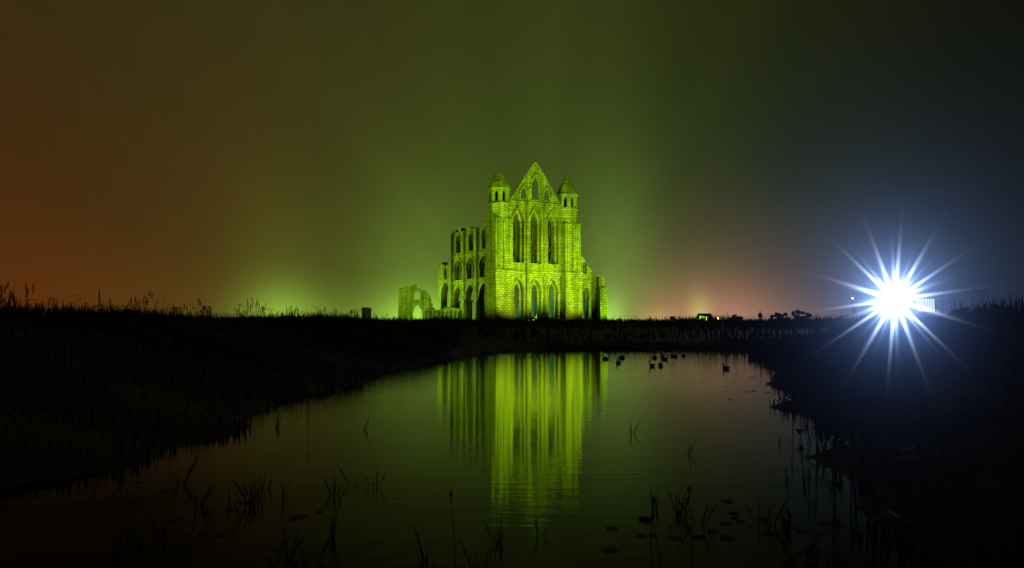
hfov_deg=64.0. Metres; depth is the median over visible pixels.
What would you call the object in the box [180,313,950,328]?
bank
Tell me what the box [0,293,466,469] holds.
bank grass
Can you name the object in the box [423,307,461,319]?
abbey arcade wall
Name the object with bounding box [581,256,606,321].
abbey aisle wall
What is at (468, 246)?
abbey choir wall
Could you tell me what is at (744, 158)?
sky
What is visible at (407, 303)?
abbey fragment
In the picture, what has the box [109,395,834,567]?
shallow weeds
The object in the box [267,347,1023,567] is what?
weeds
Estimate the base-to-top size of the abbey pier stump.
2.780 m
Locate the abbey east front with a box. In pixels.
[484,162,582,323]
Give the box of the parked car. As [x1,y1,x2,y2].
[697,313,711,320]
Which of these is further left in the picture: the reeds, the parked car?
the parked car
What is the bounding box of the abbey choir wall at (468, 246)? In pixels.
[438,217,550,320]
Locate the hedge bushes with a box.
[124,304,1014,319]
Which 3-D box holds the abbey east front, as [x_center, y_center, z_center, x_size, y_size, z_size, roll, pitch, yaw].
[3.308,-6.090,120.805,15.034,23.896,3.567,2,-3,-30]
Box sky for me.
[0,0,1023,320]
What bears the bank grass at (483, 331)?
on the ground at (30, 464)
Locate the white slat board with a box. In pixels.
[917,299,934,310]
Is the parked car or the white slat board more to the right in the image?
the white slat board
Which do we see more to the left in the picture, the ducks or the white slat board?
the ducks
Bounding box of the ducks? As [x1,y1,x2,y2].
[601,352,729,368]
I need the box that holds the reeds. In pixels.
[810,480,1023,567]
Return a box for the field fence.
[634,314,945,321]
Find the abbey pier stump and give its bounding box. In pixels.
[362,307,370,318]
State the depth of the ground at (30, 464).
14.57 m
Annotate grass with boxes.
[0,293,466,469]
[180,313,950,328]
[355,316,899,348]
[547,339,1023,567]
[908,505,1023,567]
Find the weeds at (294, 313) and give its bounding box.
[0,282,990,383]
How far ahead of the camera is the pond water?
8.93 m
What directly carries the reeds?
on the ground at (30, 464)
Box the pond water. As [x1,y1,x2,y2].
[0,349,947,567]
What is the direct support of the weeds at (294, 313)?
on the ground at (30, 464)
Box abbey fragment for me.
[398,285,432,319]
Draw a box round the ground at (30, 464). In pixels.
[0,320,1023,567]

